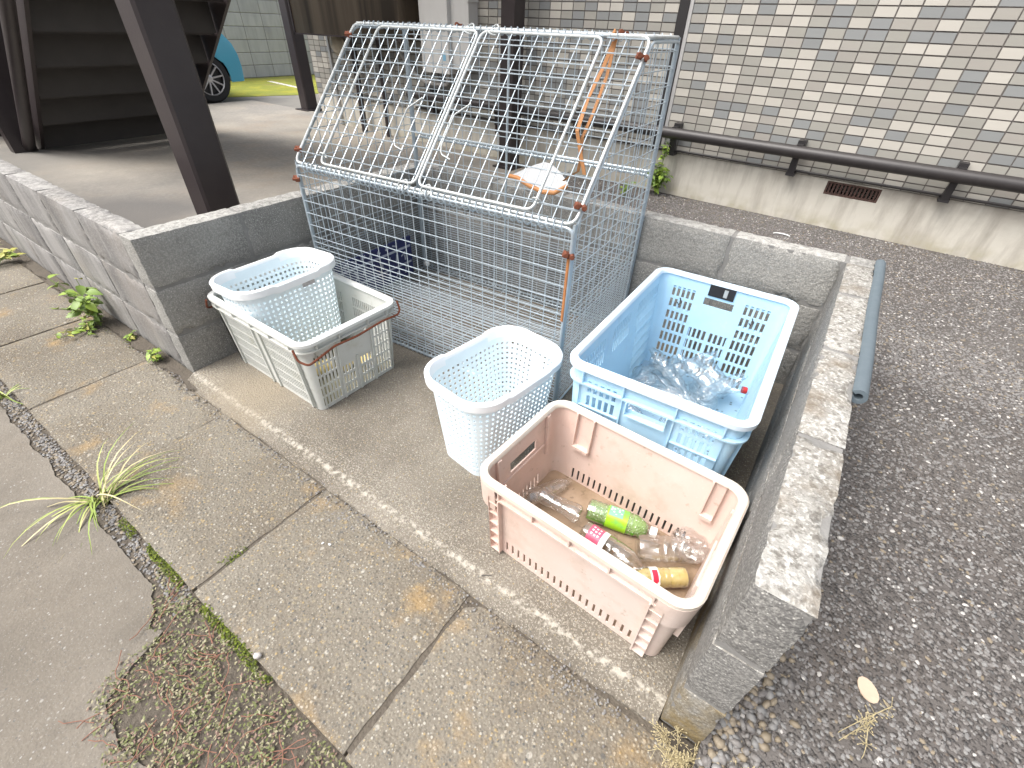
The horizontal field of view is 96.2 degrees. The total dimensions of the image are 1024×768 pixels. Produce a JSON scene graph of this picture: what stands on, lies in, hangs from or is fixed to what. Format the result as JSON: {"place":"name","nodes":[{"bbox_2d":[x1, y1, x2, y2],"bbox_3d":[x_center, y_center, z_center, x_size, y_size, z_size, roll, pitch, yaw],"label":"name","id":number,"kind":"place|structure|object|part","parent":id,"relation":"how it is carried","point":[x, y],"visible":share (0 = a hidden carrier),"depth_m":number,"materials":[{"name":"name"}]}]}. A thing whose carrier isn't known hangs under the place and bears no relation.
{"place":"outdoors","nodes":[
{"label":"outdoors","id":0,"kind":"place"},
{"bbox_2d":[0,22,15,135],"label":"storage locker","id":1,"kind":"object","parent":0,"point":[5,79],"depth_m":4.24,"materials":[{"name":"brown metal"}]},
{"bbox_3d":[-4.649,-3.410,3.862,0.012,2.180,0.630,25,43,26],"label":"door","id":2,"kind":"part","parent":1,"relation":"part of","materials":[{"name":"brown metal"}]},
{"bbox_2d":[0,406,162,767],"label":"street","id":3,"kind":"structure","parent":0,"point":[74,620],"depth_m":1.19,"materials":[{"name":"concrete"}]},
{"bbox_2d":[0,384,21,403],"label":"grass tuft","id":4,"kind":"object","parent":3,"relation":"on","point":[2,395],"visible":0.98,"depth_m":1.84,"materials":[{"name":"yellow"}]},
{"bbox_2d":[0,0,230,153],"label":"steel staircase","id":5,"kind":"structure","parent":0,"point":[76,75],"depth_m":3.67,"materials":[{"name":"brown metal"}]},
{"bbox_2d":[207,94,321,111],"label":"parking ground","id":6,"kind":"structure","parent":0,"point":[292,101],"depth_m":6.85,"materials":[{"name":"grey concrete"}]},
{"bbox_2d":[204,33,244,102],"bbox_3d":[-5.446,-4.203,5.490,1.500,1.510,3.555,25,43,26],"label":"parked car","id":7,"kind":"object","parent":6,"relation":"on","point":[226,68],"visible":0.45,"depth_m":6.39,"materials":[{"name":"teal paint"}]},
{"bbox_2d":[222,0,314,78],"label":"block wall","id":8,"kind":"structure","parent":6,"relation":"on","point":[253,32],"depth_m":8.90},
{"bbox_2d":[268,81,296,87],"bbox_3d":[-4.171,-5.476,8.402,1.219,0.017,0.090,32,47,32],"label":"painted line","id":9,"kind":"object","parent":6,"relation":"on","point":[283,84],"visible":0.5,"depth_m":8.38,"materials":[{"name":"white paint"}]},
{"bbox_2d":[228,75,318,96],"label":"moss ground","id":10,"kind":"structure","parent":0,"point":[253,87],"depth_m":7.97,"materials":[{"name":"green plant"}]},
{"bbox_2d":[0,100,564,227],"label":"concrete ground","id":11,"kind":"structure","parent":0,"point":[139,181],"depth_m":3.92,"materials":[{"name":"grey concrete"}]},
{"bbox_2d":[115,0,239,214],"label":"steel column","id":12,"kind":"structure","parent":11,"relation":"on","point":[157,38],"depth_m":1.93,"materials":[{"name":"brown metal"}]},
{"bbox_2d":[278,0,321,111],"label":"steel column","id":13,"kind":"structure","parent":11,"relation":"on","point":[301,68],"depth_m":5.86,"materials":[{"name":"brown metal"}]},
{"bbox_2d":[493,0,524,170],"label":"steel column","id":14,"kind":"structure","parent":11,"relation":"on","point":[513,13],"depth_m":3.64,"materials":[{"name":"metal"}]},
{"bbox_2d":[307,0,1023,270],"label":"tiled building","id":15,"kind":"structure","parent":11,"relation":"on","point":[937,82],"depth_m":2.84,"materials":[{"name":"tile"}]},
{"bbox_2d":[325,36,342,122],"bbox_3d":[-1.969,-3.845,4.793,0.031,1.990,0.020,25,43,26],"label":"trim strip","id":16,"kind":"object","parent":15,"relation":"attached to","point":[331,63],"depth_m":5.06,"materials":[{"name":"silver metal"}]},
{"bbox_2d":[329,36,344,55],"bbox_3d":[-1.856,-3.587,4.828,0.240,0.240,0.076,26,44,27],"label":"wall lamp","id":17,"kind":"object","parent":15,"relation":"attached to","point":[336,44],"visible":0.63,"depth_m":4.80,"materials":[{"name":"beige metal"}]},
{"bbox_2d":[287,0,420,40],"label":"wall cabinet","id":18,"kind":"object","parent":15,"relation":"attached to","point":[335,18],"depth_m":4.21,"materials":[{"name":"brown metal"}]},
{"bbox_2d":[349,38,367,131],"bbox_3d":[-1.601,-3.888,4.317,0.064,2.710,0.061,25,43,26],"label":"downpipe","id":19,"kind":"object","parent":15,"relation":"attached to","point":[357,86],"visible":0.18,"depth_m":4.87,"materials":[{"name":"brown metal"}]},
{"bbox_2d":[375,40,390,136],"bbox_3d":[-1.283,-3.730,4.133,0.048,2.710,0.046,25,43,26],"label":"downpipe","id":20,"kind":"object","parent":15,"relation":"attached to","point":[387,123],"visible":0.46,"depth_m":4.66,"materials":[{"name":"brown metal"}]},
{"bbox_2d":[396,41,449,86],"bbox_3d":[-0.824,-3.307,3.996,0.682,1.176,0.032,26,44,27],"label":"conduit pipe","id":21,"kind":"object","parent":15,"relation":"attached to","point":[427,82],"visible":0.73,"depth_m":4.31,"materials":[{"name":"grey plastic"}]},
{"bbox_2d":[418,0,478,73],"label":"meter box","id":22,"kind":"object","parent":15,"relation":"attached to","point":[450,12],"visible":0.74,"depth_m":3.88,"materials":[{"name":"grey"}]},
{"bbox_2d":[406,89,1023,210],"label":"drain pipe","id":23,"kind":"object","parent":15,"relation":"attached to","point":[960,173],"visible":0.71,"depth_m":2.86,"materials":[{"name":"black plastic"}]},
{"bbox_2d":[658,139,670,164],"bbox_3d":[1.097,-1.681,3.314,0.101,0.194,0.089,25,43,26],"label":"vine plant","id":24,"kind":"object","parent":23,"relation":"hanging from","point":[666,150],"visible":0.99,"depth_m":3.30,"materials":[{"name":"green plant"}]},
{"bbox_2d":[314,358,335,375],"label":"drink bottle","id":25,"kind":"object","parent":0,"point":[324,367],"visible":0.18,"depth_m":1.89,"materials":[{"name":"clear plastic"}]},
{"bbox_2d":[0,245,698,767],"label":"pavement","id":26,"kind":"structure","parent":0,"point":[340,633],"depth_m":1.27,"materials":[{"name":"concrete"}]},
{"bbox_2d":[0,248,25,261],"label":"weed plant","id":27,"kind":"object","parent":26,"relation":"on","point":[4,254],"visible":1,"depth_m":2.75,"materials":[{"name":"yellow plant"}]},
{"bbox_2d":[53,315,103,340],"bbox_3d":[-2.068,-0.270,2.205,0.175,0.044,0.227,-18,42,-24],"label":"weed plant","id":28,"kind":"object","parent":26,"relation":"on","point":[92,324],"visible":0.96,"depth_m":2.19,"materials":[{"name":"green plant"}]},
{"bbox_2d":[106,330,272,684],"bbox_3d":[-1.337,0.181,1.703,0.287,0.025,2.231,-25,46,-31],"label":"moss","id":29,"kind":"object","parent":26,"relation":"on","point":[151,551],"visible":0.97,"depth_m":1.20,"materials":[{"name":"green plant"}]},
{"bbox_2d":[253,652,261,658],"bbox_3d":[-0.618,0.659,1.115,0.019,0.011,0.017,-18,42,-24],"label":"pebble","id":30,"kind":"object","parent":26,"relation":"on","point":[257,655],"visible":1,"depth_m":1.11,"materials":[{"name":"white stone"}]},
{"bbox_2d":[127,343,645,747],"bbox_3d":[-0.773,0.308,1.561,2.555,0.007,0.272,25,43,26],"label":"grit","id":31,"kind":"object","parent":26,"relation":"on","point":[512,641],"visible":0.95,"depth_m":1.23,"materials":[{"name":"grey gravel"}]},
{"bbox_2d":[647,719,699,767],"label":"dry grass","id":32,"kind":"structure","parent":26,"relation":"on","point":[680,761],"depth_m":0.97,"materials":[{"name":"beige plant"}]},
{"bbox_2d":[0,238,779,767],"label":"ground","id":33,"kind":"structure","parent":0,"point":[134,718],"depth_m":1.06,"materials":[{"name":"grey gravel"}]},
{"bbox_2d":[1,457,177,561],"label":"grass tuft","id":34,"kind":"object","parent":33,"relation":"on","point":[90,502],"visible":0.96,"depth_m":1.41,"materials":[{"name":"green grass blades"},{"name":"leaf"}]},
{"bbox_2d":[0,159,185,366],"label":"block wall","id":35,"kind":"structure","parent":33,"relation":"on","point":[68,237],"depth_m":2.06,"materials":[{"name":"grey concrete"}]},
{"bbox_2d":[0,379,192,617],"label":"grit","id":36,"kind":"object","parent":33,"relation":"on","point":[58,457],"visible":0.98,"depth_m":1.52,"materials":[{"name":"grey gravel"}]},
{"bbox_2d":[26,261,197,391],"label":"soil","id":37,"kind":"structure","parent":33,"relation":"on","point":[139,343],"depth_m":2.19,"materials":[{"name":"brown soil"}]},
{"bbox_2d":[47,274,103,320],"bbox_3d":[-2.046,-0.377,2.178,0.202,0.225,0.319,-28,47,-33],"label":"weed plant","id":38,"kind":"object","parent":37,"relation":"on","point":[86,305],"visible":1,"depth_m":2.15,"materials":[{"name":"green plant"}]},
{"bbox_2d":[123,330,136,341],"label":"weed plant","id":39,"kind":"object","parent":37,"relation":"on","point":[130,336],"visible":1,"depth_m":2.15,"materials":[{"name":"green plant"}]},
{"bbox_2d":[146,347,163,362],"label":"weed plant","id":40,"kind":"object","parent":37,"relation":"on","point":[155,357],"visible":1,"depth_m":2.01,"materials":[{"name":"green plant"}]},
{"bbox_2d":[88,426,178,551],"bbox_3d":[-1.253,0.294,1.450,0.277,0.164,0.376,16,40,17],"label":"grass tuft","id":41,"kind":"object","parent":33,"relation":"on","point":[103,499],"visible":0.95,"depth_m":1.47,"materials":[{"name":"green grass blades"},{"name":"leaf"}]},
{"bbox_2d":[58,562,346,767],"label":"ground cover","id":42,"kind":"object","parent":33,"relation":"on","point":[188,738],"visible":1,"depth_m":1.04,"materials":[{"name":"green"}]},
{"bbox_2d":[118,160,431,372],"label":"block wall","id":43,"kind":"structure","parent":33,"relation":"on","point":[179,264],"depth_m":1.91,"materials":[{"name":"concrete"}]},
{"bbox_2d":[425,163,875,388],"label":"block wall","id":44,"kind":"structure","parent":33,"relation":"on","point":[804,278],"depth_m":2.04,"materials":[{"name":"concrete"}]},
{"bbox_2d":[661,263,873,744],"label":"block wall","id":45,"kind":"structure","parent":33,"relation":"on","point":[758,612],"depth_m":0.87,"materials":[{"name":"grey concrete"}]},
{"bbox_2d":[851,259,885,403],"bbox_3d":[1.060,-0.202,1.354,0.040,0.040,0.945,25,43,26],"label":"foam tube","id":46,"kind":"object","parent":45,"relation":"attached to","point":[861,385],"visible":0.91,"depth_m":1.21,"materials":[{"name":"plastic"}]},
{"bbox_2d":[184,262,783,727],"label":"bay floor","id":47,"kind":"structure","parent":0,"point":[376,450],"depth_m":1.56,"materials":[{"name":"concrete"}]},
{"bbox_2d":[205,261,399,409],"bbox_3d":[-0.847,-0.222,1.928,0.665,0.322,0.474,25,44,26],"label":"plastic crate","id":48,"kind":"object","parent":47,"relation":"on","point":[282,359],"visible":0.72,"depth_m":1.80,"materials":[{"name":"white plastic"}]},
{"bbox_2d":[209,247,341,341],"bbox_3d":[-0.929,-0.314,1.913,0.306,0.357,0.440,22,43,29],"label":"plastic basket","id":49,"kind":"object","parent":48,"relation":"in","point":[288,311],"visible":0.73,"depth_m":1.85,"materials":[{"name":"white plastic"}]},
{"bbox_2d":[361,353,374,370],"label":"drink bottle","id":50,"kind":"object","parent":48,"relation":"in","point":[367,359],"visible":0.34,"depth_m":1.94,"materials":[{"name":"clear plastic"}]},
{"bbox_2d":[292,20,680,404],"bbox_3d":[-0.169,-0.780,1.964,1.311,1.204,0.785,22,42,23],"label":"wire cage","id":51,"kind":"object","parent":47,"relation":"on","point":[570,255],"visible":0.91,"depth_m":1.81,"materials":[{"name":"silver metal"}]},
{"bbox_2d":[332,235,413,300],"bbox_3d":[-0.713,-0.600,2.414,0.011,0.215,0.530,23,43,24],"label":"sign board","id":52,"kind":"object","parent":51,"relation":"in","point":[402,257],"visible":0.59,"depth_m":2.44,"materials":[{"name":"blue"}]},
{"bbox_2d":[321,23,478,189],"bbox_3d":[-0.439,-1.068,1.731,0.494,0.480,0.458,22,42,23],"label":"lid door","id":53,"kind":"structure","parent":51,"relation":"in","point":[466,30],"depth_m":1.71,"materials":[{"name":"silver metal"}]},
{"bbox_2d":[418,24,603,210],"bbox_3d":[-0.021,-0.900,1.539,0.475,0.480,0.458,22,42,23],"label":"lid door","id":54,"kind":"structure","parent":51,"relation":"in","point":[485,31],"depth_m":1.53,"materials":[{"name":"silver metal"}]},
{"bbox_2d":[508,29,617,194],"bbox_3d":[0.145,-0.949,1.639,0.392,0.519,0.167,25,43,26],"label":"hanging strap","id":55,"kind":"object","parent":51,"relation":"hanging from","point":[558,182],"visible":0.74,"depth_m":1.76,"materials":[{"name":"orange"}]},
{"bbox_2d":[424,325,562,475],"bbox_3d":[-0.058,0.066,1.574,0.306,0.357,0.440,31,46,31],"label":"plastic basket","id":56,"kind":"object","parent":47,"relation":"on","point":[472,447],"visible":0.93,"depth_m":1.53,"materials":[{"name":"white plastic"}]},
{"bbox_2d":[480,400,748,656],"bbox_3d":[0.248,0.364,1.255,0.592,0.302,0.409,27,44,28],"label":"plastic crate","id":57,"kind":"object","parent":47,"relation":"on","point":[609,585],"visible":0.99,"depth_m":1.27,"materials":[{"name":"pink plastic"}]},
{"bbox_2d":[522,478,567,505],"bbox_3d":[0.117,0.338,1.466,0.176,0.055,0.056,-16,41,-30],"label":"drink bottle","id":58,"kind":"object","parent":57,"relation":"in","point":[547,498],"visible":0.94,"depth_m":1.45,"materials":[{"name":"clear plastic"}]},
{"bbox_2d":[528,485,582,522],"bbox_3d":[0.125,0.361,1.416,0.186,0.058,0.059,24,43,21],"label":"drink bottle","id":59,"kind":"object","parent":57,"relation":"in","point":[562,497],"visible":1,"depth_m":1.40,"materials":[{"name":"clear plastic"}]},
{"bbox_2d":[579,522,643,569],"bbox_3d":[0.287,0.469,1.293,0.207,0.069,0.068,28,73,29],"label":"drink bottle","id":60,"kind":"object","parent":57,"relation":"in","point":[597,535],"visible":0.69,"depth_m":1.30,"materials":[{"name":"clear plastic"}]},
{"bbox_2d":[585,499,657,537],"bbox_3d":[0.326,0.408,1.373,0.210,0.069,0.068,17,40,17],"label":"drink bottle","id":61,"kind":"object","parent":57,"relation":"in","point":[615,518],"visible":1,"depth_m":1.35,"materials":[{"name":"green plastic"}]},
{"bbox_2d":[637,567,688,587],"bbox_3d":[0.387,0.522,1.237,0.170,0.056,0.056,0,38,-3],"label":"drink bottle","id":62,"kind":"object","parent":57,"relation":"in","point":[670,577],"visible":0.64,"depth_m":1.22,"materials":[{"name":"yellow plastic"}]},
{"bbox_2d":[635,534,707,563],"bbox_3d":[0.470,0.466,1.291,0.238,0.075,0.076,2,38,4],"label":"drink bottle","id":63,"kind":"object","parent":57,"relation":"in","point":[663,535],"visible":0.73,"depth_m":1.30,"materials":[{"name":"clear plastic"}]},
{"bbox_2d":[669,527,709,561],"bbox_3d":[0.502,0.454,1.301,0.110,0.082,0.113,25,43,26],"label":"plastic wrap","id":64,"kind":"object","parent":57,"relation":"in","point":[683,551],"visible":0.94,"depth_m":1.29,"materials":[{"name":"clear plastic"}]},
{"bbox_2d":[570,267,798,475],"bbox_3d":[0.591,-0.010,1.631,0.528,0.449,0.830,24,43,25],"label":"plastic crate","id":65,"kind":"object","parent":47,"relation":"on","point":[614,348],"visible":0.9,"depth_m":1.72,"materials":[{"name":"blue plastic"}]},
{"bbox_2d":[634,364,664,379],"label":"drink bottle","id":66,"kind":"object","parent":65,"relation":"in","point":[649,365],"visible":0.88,"depth_m":1.95,"materials":[{"name":"clear plastic"}]},
{"bbox_2d":[644,373,666,389],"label":"drink bottle","id":67,"kind":"object","parent":65,"relation":"in","point":[652,381],"visible":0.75,"depth_m":1.84,"materials":[{"name":"clear plastic"}]},
{"bbox_2d":[689,382,717,404],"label":"drink bottle","id":68,"kind":"object","parent":65,"relation":"in","point":[706,389],"visible":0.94,"depth_m":1.83,"materials":[{"name":"clear plastic"}]},
{"bbox_2d":[701,386,729,403],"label":"drink bottle","id":69,"kind":"object","parent":65,"relation":"in","point":[713,390],"visible":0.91,"depth_m":1.84,"materials":[{"name":"clear plastic"}]},
{"bbox_2d":[696,374,747,393],"bbox_3d":[0.825,0.005,1.805,0.185,0.057,0.058,13,39,12],"label":"drink bottle","id":70,"kind":"object","parent":65,"relation":"in","point":[744,390],"visible":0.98,"depth_m":1.79,"materials":[{"name":"clear plastic"}]},
{"bbox_2d":[697,373,747,401],"bbox_3d":[0.797,0.004,1.731,0.198,0.062,0.063,-24,29,-5],"label":"drink bottle","id":71,"kind":"object","parent":65,"relation":"in","point":[723,392],"visible":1,"depth_m":1.73,"materials":[{"name":"clear plastic"}]},
{"bbox_2d":[562,172,1023,767],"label":"asphalt ground","id":72,"kind":"structure","parent":0,"point":[868,624],"depth_m":1.29,"materials":[{"name":"grey asphalt"}]},
{"bbox_2d":[616,181,635,195],"bbox_3d":[0.856,-1.459,3.450,0.113,0.122,0.100,-23,45,-29],"label":"weed plant","id":73,"kind":"object","parent":72,"relation":"on","point":[625,188],"visible":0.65,"depth_m":3.43,"materials":[{"name":"green plant"}]},
{"bbox_2d":[646,162,672,193],"bbox_3d":[1.113,-1.565,3.496,0.226,0.229,0.229,25,43,26],"label":"vine plant","id":74,"kind":"object","parent":72,"relation":"on","point":[656,182],"visible":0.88,"depth_m":3.48,"materials":[{"name":"green plant"}]},
{"bbox_2d":[699,628,815,767],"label":"pebbles","id":75,"kind":"object","parent":72,"relation":"on","point":[726,725],"visible":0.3,"depth_m":0.99,"materials":[{"name":"grey stone"}]},
{"bbox_2d":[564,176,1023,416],"bbox_3d":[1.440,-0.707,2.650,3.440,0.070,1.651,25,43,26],"label":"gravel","id":76,"kind":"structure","parent":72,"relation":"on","point":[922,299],"depth_m":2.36,"materials":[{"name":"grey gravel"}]},
{"bbox_2d":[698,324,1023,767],"bbox_3d":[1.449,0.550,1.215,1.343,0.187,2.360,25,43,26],"label":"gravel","id":77,"kind":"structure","parent":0,"point":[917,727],"depth_m":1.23,"materials":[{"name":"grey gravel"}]},
{"bbox_2d":[838,697,894,758],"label":"dry grass","id":78,"kind":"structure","parent":77,"relation":"on","point":[866,722],"depth_m":0.95,"materials":[{"name":"beige plant"}]},
{"bbox_2d":[857,676,878,703],"bbox_3d":[0.806,0.692,1.040,0.040,0.003,0.054,6,40,1],"label":"fallen leaf","id":79,"kind":"object","parent":77,"relation":"on","point":[868,690],"visible":1,"depth_m":1.04,"materials":[{"name":"beige plant"}]},
{"bbox_2d":[917,585,927,593],"bbox_3d":[1.080,0.539,1.206,0.018,0.012,0.022,5,38,3],"label":"pebble","id":80,"kind":"object","parent":77,"relation":"on","point":[923,589],"visible":1,"depth_m":1.20,"materials":[{"name":"grey stone"}]},
{"label":"drink bottle","id":81,"kind":"object","parent":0,"visible":0},
{"bbox_2d":[662,355,678,378],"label":"drink bottle","id":82,"kind":"object","parent":81,"relation":"on","point":[673,365],"visible":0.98,"depth_m":1.88,"materials":[{"name":"clear plastic"}]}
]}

